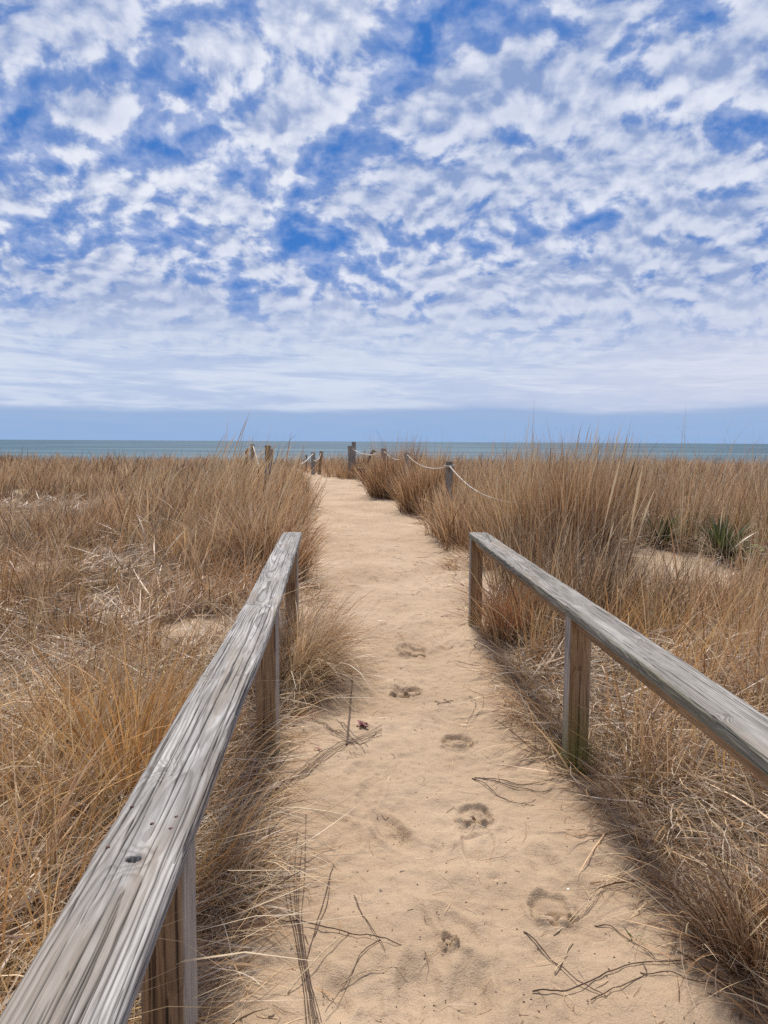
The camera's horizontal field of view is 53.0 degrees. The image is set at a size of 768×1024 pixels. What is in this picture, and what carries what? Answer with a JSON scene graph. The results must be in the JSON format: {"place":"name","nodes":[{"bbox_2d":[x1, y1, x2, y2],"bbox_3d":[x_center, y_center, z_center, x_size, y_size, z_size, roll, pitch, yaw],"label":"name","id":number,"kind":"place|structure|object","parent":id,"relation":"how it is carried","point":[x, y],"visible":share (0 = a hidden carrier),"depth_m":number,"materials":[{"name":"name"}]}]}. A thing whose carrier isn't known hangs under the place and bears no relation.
{"place":"outdoors","nodes":[
{"label":"outdoors","id":0,"kind":"place"},
{"bbox_2d":[198,450,527,551],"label":"dune grass","id":1,"kind":"structure","parent":0,"point":[434,502],"depth_m":11.12,"materials":[{"name":"brown plant"}]},
{"bbox_2d":[0,464,767,1023],"bbox_3d":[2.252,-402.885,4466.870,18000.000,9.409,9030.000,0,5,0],"label":"ground","id":2,"kind":"structure","parent":0,"point":[496,968],"depth_m":2.58,"materials":[{"name":"beige sand"}]},
{"bbox_2d":[0,532,301,1023],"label":"handrail","id":3,"kind":"object","parent":2,"relation":"on","point":[104,953],"visible":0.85,"depth_m":1.39,"materials":[{"name":"grey wood"}]},
{"bbox_2d":[0,446,379,1023],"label":"dune grass","id":4,"kind":"structure","parent":2,"relation":"on","point":[115,511],"depth_m":4.61,"materials":[{"name":"brown plant"}]},
{"bbox_2d":[66,766,338,982],"bbox_3d":[-0.525,0.974,2.346,0.954,0.379,0.921,-4,7,-42],"label":"grass tussock","id":5,"kind":"object","parent":2,"relation":"on","point":[262,853],"depth_m":2.31,"materials":[{"name":"beige plant"}]},
{"bbox_2d":[149,471,355,581],"bbox_3d":[-1.218,0.088,7.571,2.374,1.164,1.725,4,6,35],"label":"grass tussock","id":6,"kind":"object","parent":2,"relation":"on","point":[281,530],"depth_m":7.47,"materials":[{"name":"brown plant"}]},
{"bbox_2d":[250,444,254,471],"bbox_3d":[-2.897,-0.735,17.006,0.091,1.517,0.092,0,5,-6],"label":"rope post","id":7,"kind":"object","parent":2,"relation":"on","point":[251,448],"visible":0.16,"depth_m":16.91,"materials":[{"name":"brown wood"}]},
{"bbox_2d":[205,466,299,486],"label":"grass tussock","id":8,"kind":"object","parent":2,"relation":"on","point":[245,475],"depth_m":14.39,"materials":[{"name":"brown plant"}]},
{"bbox_2d":[178,461,336,515],"bbox_3d":[-2.393,-0.299,12.025,2.966,1.100,3.279,3,6,24],"label":"grass tussock","id":9,"kind":"object","parent":2,"relation":"on","point":[268,490],"depth_m":11.97,"materials":[{"name":"brown plant"}]},
{"bbox_2d":[264,445,274,483],"bbox_3d":[-1.958,-0.439,13.007,0.232,1.371,0.187,0,5,0],"label":"rope post","id":10,"kind":"object","parent":2,"relation":"on","point":[270,452],"visible":0.2,"depth_m":12.91,"materials":[{"name":"brown wood"}]},
{"bbox_2d":[273,467,312,489],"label":"grass tussock","id":11,"kind":"object","parent":2,"relation":"on","point":[302,476],"depth_m":20.91,"materials":[{"name":"brown plant"}]},
{"bbox_2d":[176,565,421,734],"bbox_3d":[-0.477,0.638,4.370,1.533,0.678,1.811,0,5,0],"label":"grass tussock","id":12,"kind":"object","parent":2,"relation":"on","point":[319,648],"depth_m":4.25,"materials":[{"name":"brown plant"}]},
{"bbox_2d":[282,814,321,1023],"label":"stick","id":13,"kind":"object","parent":2,"relation":"on","point":[303,957],"visible":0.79,"depth_m":2.06,"materials":[{"name":"brown plant"}]},
{"bbox_2d":[311,452,314,473],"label":"rope post","id":14,"kind":"object","parent":2,"relation":"on","point":[312,461],"visible":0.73,"depth_m":32.86,"materials":[{"name":"grey wood"}]},
{"bbox_2d":[288,933,348,993],"bbox_3d":[-0.165,1.160,2.000,0.004,0.029,0.265,4,6,32],"label":"straw","id":15,"kind":"object","parent":2,"relation":"on","point":[313,962],"visible":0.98,"depth_m":1.97,"materials":[{"name":"beige plant"}]},
{"bbox_2d":[307,865,333,957],"bbox_3d":[-0.175,1.145,2.236,0.016,0.019,0.455,1,5,5],"label":"stick","id":16,"kind":"object","parent":2,"relation":"on","point":[321,908],"visible":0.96,"depth_m":2.23,"materials":[{"name":"brown plant"}]},
{"bbox_2d":[318,451,322,473],"bbox_3d":[-2.738,-1.958,32.958,0.248,1.299,0.140,0,5,0],"label":"rope post","id":17,"kind":"object","parent":2,"relation":"on","point":[320,463],"visible":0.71,"depth_m":32.89,"materials":[{"name":"brown wood"}]},
{"bbox_2d":[264,725,381,802],"bbox_3d":[-0.255,1.042,3.245,0.115,0.018,0.924,4,6,33],"label":"stick","id":18,"kind":"object","parent":2,"relation":"on","point":[325,759],"visible":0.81,"depth_m":3.27,"materials":[{"name":"brown wood"}]},
{"bbox_2d":[250,909,400,944],"bbox_3d":[-0.163,1.150,2.130,0.495,0.032,0.016,2,6,22],"label":"stick","id":19,"kind":"object","parent":2,"relation":"on","point":[332,928],"visible":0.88,"depth_m":2.11,"materials":[{"name":"brown plant"}]},
{"bbox_2d":[300,459,356,473],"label":"grass tussock","id":20,"kind":"object","parent":2,"relation":"on","point":[322,466],"depth_m":34.19,"materials":[{"name":"brown plant"}]},
{"bbox_2d":[312,718,364,751],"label":"stick","id":21,"kind":"object","parent":2,"relation":"on","point":[340,733],"visible":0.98,"depth_m":3.55,"materials":[{"name":"brown plant"}]},
{"bbox_2d":[348,446,351,477],"bbox_3d":[-1.273,-1.740,28.961,0.180,1.495,0.156,0,5,-7],"label":"rope post","id":22,"kind":"object","parent":2,"relation":"on","point":[349,456],"visible":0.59,"depth_m":28.86,"materials":[{"name":"grey wood"}]},
{"bbox_2d":[325,940,379,1011],"bbox_3d":[-0.082,1.166,1.945,0.023,0.021,0.287,3,6,27],"label":"stick","id":23,"kind":"object","parent":2,"relation":"on","point":[352,971],"visible":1,"depth_m":1.96,"materials":[{"name":"brown plant"}]},
{"bbox_2d":[352,442,356,467],"bbox_3d":[-1.192,-2.089,30.437,0.259,1.366,0.259,0,5,0],"label":"rope post","id":24,"kind":"object","parent":2,"relation":"on","point":[353,451],"visible":0.48,"depth_m":30.34,"materials":[{"name":"grey wood"}]},
{"bbox_2d":[320,457,394,478],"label":"grass tussock","id":25,"kind":"object","parent":2,"relation":"on","point":[347,474],"depth_m":28.73,"materials":[{"name":"brown plant"}]},
{"bbox_2d":[346,673,377,744],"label":"hooked twig","id":26,"kind":"object","parent":2,"relation":"on","point":[349,719],"visible":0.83,"depth_m":3.63,"materials":[{"name":"brown wood"}]},
{"bbox_2d":[357,720,367,726],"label":"dry leaf","id":27,"kind":"object","parent":2,"relation":"on","point":[362,723],"visible":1,"depth_m":3.62,"materials":[{"name":"pink plant"}]},
{"bbox_2d":[354,895,384,949],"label":"stick","id":28,"kind":"object","parent":2,"relation":"on","point":[368,922],"visible":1,"depth_m":2.15,"materials":[{"name":"brown wood"}]},
{"bbox_2d":[341,966,407,984],"bbox_3d":[-0.025,1.169,1.950,0.174,0.018,0.014,-1,5,-16],"label":"straw","id":29,"kind":"object","parent":2,"relation":"on","point":[368,970],"visible":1,"depth_m":1.95,"materials":[{"name":"beige plant"}]},
{"bbox_2d":[381,449,385,468],"bbox_3d":[-0.018,-0.869,19.502,0.117,1.474,0.116,0,5,-8],"label":"rope post","id":30,"kind":"object","parent":2,"relation":"on","point":[382,453],"visible":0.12,"depth_m":19.40,"materials":[{"name":"grey wood"}]},
{"bbox_2d":[0,549,767,1023],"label":"matted grass","id":31,"kind":"structure","parent":2,"relation":"on","point":[218,797],"depth_m":2.70,"materials":[{"name":"beige plant"}]},
{"bbox_2d":[0,443,767,490],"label":"dune grass","id":32,"kind":"structure","parent":2,"relation":"on","point":[108,464],"depth_m":30.82,"materials":[{"name":"brown plant"}]},
{"bbox_2d":[340,427,429,498],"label":"grass tussock","id":33,"kind":"object","parent":2,"relation":"on","point":[376,489],"depth_m":18.12,"materials":[{"name":"brown plant"}]},
{"bbox_2d":[404,453,409,480],"bbox_3d":[0.481,-0.608,16.312,0.107,1.291,0.106,1,5,7],"label":"rope post","id":34,"kind":"object","parent":2,"relation":"on","point":[407,458],"visible":0.2,"depth_m":16.22,"materials":[{"name":"grey wood"}]},
{"bbox_2d":[63,412,767,596],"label":"seed stalk","id":35,"kind":"object","parent":2,"relation":"on","point":[253,464],"visible":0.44,"depth_m":9.28,"materials":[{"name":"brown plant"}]},
{"bbox_2d":[372,427,471,514],"bbox_3d":[0.735,-0.819,14.949,2.367,1.673,3.215,0,5,0],"label":"grass tussock","id":36,"kind":"object","parent":2,"relation":"on","point":[411,480],"depth_m":14.35,"materials":[{"name":"brown plant"}]},
{"bbox_2d":[405,493,489,543],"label":"grass tussock","id":37,"kind":"object","parent":2,"relation":"on","point":[449,522],"depth_m":10.37,"materials":[{"name":"brown plant"}]},
{"bbox_2d":[444,461,454,506],"bbox_3d":[1.014,-0.125,12.038,0.176,1.332,0.176,0,5,0],"label":"rope post","id":38,"kind":"object","parent":2,"relation":"on","point":[449,474],"visible":0.39,"depth_m":11.95,"materials":[{"name":"grey wood"}]},
{"bbox_2d":[407,455,445,468],"bbox_3d":[0.718,-0.921,14.106,0.076,0.192,4.163,0,5,-7],"label":"rope","id":39,"kind":"object","parent":38,"relation":"attached to","point":[427,467],"visible":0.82,"depth_m":13.47,"materials":[{"name":"beige fabric"}]},
{"bbox_2d":[449,466,538,504],"bbox_3d":[1.293,-0.367,9.962,0.138,0.342,3.990,-1,5,-10],"label":"rope","id":40,"kind":"object","parent":38,"relation":"attached to","point":[470,486],"visible":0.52,"depth_m":10.60,"materials":[{"name":"beige fabric"}]},
{"bbox_2d":[133,500,767,1023],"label":"grass fringe","id":41,"kind":"object","parent":2,"relation":"on","point":[519,720],"depth_m":2.62,"materials":[{"name":"brown plant"}]},
{"bbox_2d":[299,685,664,1021],"bbox_3d":[0.459,1.032,3.220,1.860,0.102,2.865,0,5,0],"label":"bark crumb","id":42,"kind":"object","parent":2,"relation":"on","point":[482,913],"visible":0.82,"depth_m":2.06,"materials":[{"name":"brown wood"}]},
{"bbox_2d":[199,488,767,1023],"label":"plant litter","id":43,"kind":"object","parent":2,"relation":"on","point":[449,810],"visible":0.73,"depth_m":2.56,"materials":[{"name":"brown plant"}]},
{"bbox_2d":[440,580,554,651],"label":"grass tussock","id":44,"kind":"object","parent":2,"relation":"on","point":[489,628],"depth_m":5.19,"materials":[{"name":"brown plant"}]},
{"bbox_2d":[439,453,608,564],"bbox_3d":[1.561,-0.031,8.318,1.902,1.245,1.514,2,6,22],"label":"grass tussock","id":45,"kind":"object","parent":2,"relation":"on","point":[498,538],"depth_m":8.20,"materials":[{"name":"brown plant"}]},
{"bbox_2d":[472,775,608,805],"bbox_3d":[0.610,1.079,2.981,0.507,0.050,0.309,0,5,0],"label":"stick","id":46,"kind":"object","parent":2,"relation":"on","point":[519,787],"visible":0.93,"depth_m":3.06,"materials":[{"name":"brown wood"}]},
{"bbox_2d":[456,422,661,562],"bbox_3d":[1.827,-0.187,8.127,1.771,1.563,2.481,-4,7,-41],"label":"grass tussock","id":47,"kind":"object","parent":2,"relation":"on","point":[580,500],"depth_m":7.74,"materials":[{"name":"brown plant"}]},
{"bbox_2d":[554,941,572,973],"bbox_3d":[0.474,1.171,2.026,0.005,0.020,0.141,4,6,32],"label":"straw","id":48,"kind":"object","parent":2,"relation":"on","point":[564,957],"visible":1,"depth_m":2.03,"materials":[{"name":"beige plant"}]},
{"bbox_2d":[523,931,606,996],"bbox_3d":[0.461,1.174,1.996,0.010,0.020,0.300,-3,6,-31],"label":"stick","id":49,"kind":"object","parent":2,"relation":"on","point":[558,964],"visible":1,"depth_m":2.01,"materials":[{"name":"brown plant"}]},
{"bbox_2d":[480,422,662,506],"bbox_3d":[2.770,-0.640,11.257,2.908,1.500,2.409,0,5,0],"label":"grass tussock","id":50,"kind":"object","parent":2,"relation":"on","point":[537,458],"depth_m":11.22,"materials":[{"name":"brown plant"}]},
{"bbox_2d":[544,735,609,774],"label":"grass tussock","id":51,"kind":"object","parent":2,"relation":"on","point":[594,751],"depth_m":3.16,"materials":[{"name":"plant"}]},
{"bbox_2d":[553,843,666,934],"bbox_3d":[0.710,1.126,2.371,0.724,0.030,0.040,-5,7,-44],"label":"straw","id":52,"kind":"object","parent":2,"relation":"on","point":[599,891],"visible":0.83,"depth_m":2.28,"materials":[{"name":"beige plant"}]},
{"bbox_2d":[468,532,767,784],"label":"handrail","id":53,"kind":"object","parent":2,"relation":"on","point":[732,725],"visible":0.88,"depth_m":2.70,"materials":[{"name":"grey wood"}]},
{"bbox_2d":[595,924,654,957],"bbox_3d":[0.660,1.163,2.098,0.024,0.024,0.195,-4,7,-37],"label":"stick","id":54,"kind":"object","parent":2,"relation":"on","point":[623,935],"visible":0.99,"depth_m":2.12,"materials":[{"name":"brown plant"}]},
{"bbox_2d":[532,955,731,999],"bbox_3d":[0.654,1.173,1.950,0.584,0.025,0.069,-1,5,-17],"label":"stick","id":55,"kind":"object","parent":2,"relation":"on","point":[610,971],"visible":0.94,"depth_m":1.93,"materials":[{"name":"brown plant"}]},
{"bbox_2d":[622,925,646,942],"bbox_3d":[0.679,1.150,2.077,0.071,0.057,0.046,2,5,14],"label":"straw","id":56,"kind":"object","parent":2,"relation":"on","point":[629,934],"visible":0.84,"depth_m":2.09,"materials":[{"name":"beige plant"}]},
{"bbox_2d":[633,508,695,545],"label":"yucca","id":57,"kind":"object","parent":2,"relation":"on","point":[659,529],"visible":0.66,"depth_m":8.37,"materials":[{"name":"green plant"}]},
{"bbox_2d":[640,971,721,983],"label":"stick","id":58,"kind":"object","parent":2,"relation":"on","point":[677,974],"visible":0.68,"depth_m":1.94,"materials":[{"name":"brown plant"}]},
{"bbox_2d":[600,810,767,1023],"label":"grass tussock","id":59,"kind":"object","parent":2,"relation":"on","point":[725,913],"depth_m":2.02,"materials":[{"name":"brown plant"}]},
{"bbox_2d":[674,508,708,540],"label":"yucca","id":60,"kind":"object","parent":2,"relation":"on","point":[690,526],"visible":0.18,"depth_m":8.88,"materials":[{"name":"green plant"}]},
{"bbox_2d":[681,513,767,562],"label":"yucca","id":61,"kind":"object","parent":2,"relation":"on","point":[723,529],"visible":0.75,"depth_m":8.07,"materials":[{"name":"green plant"}]},
{"bbox_2d":[740,539,767,567],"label":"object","id":62,"kind":"object","parent":2,"relation":"on","point":[755,551],"visible":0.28,"depth_m":7.92,"materials":[{"name":"brown plant"}]},
{"bbox_2d":[0,488,767,687],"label":"sand","id":63,"kind":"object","parent":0,"point":[97,603],"depth_m":5.91,"materials":[{"name":"beige sand"}]},
{"bbox_2d":[0,440,767,466],"bbox_3d":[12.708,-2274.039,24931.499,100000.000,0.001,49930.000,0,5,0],"label":"sea","id":64,"kind":"structure","parent":0,"point":[98,448],"depth_m":664.45,"materials":[{"name":"liquid"}]},
{"bbox_2d":[0,0,767,443],"label":"sky","id":65,"kind":"structure","parent":0,"point":[316,220],"materials":[{"name":"blue"}]},
{"bbox_2d":[387,412,767,982],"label":"dune grass","id":66,"kind":"structure","parent":0,"point":[593,586],"depth_m":4.90,"materials":[{"name":"brown plant"}]}
]}

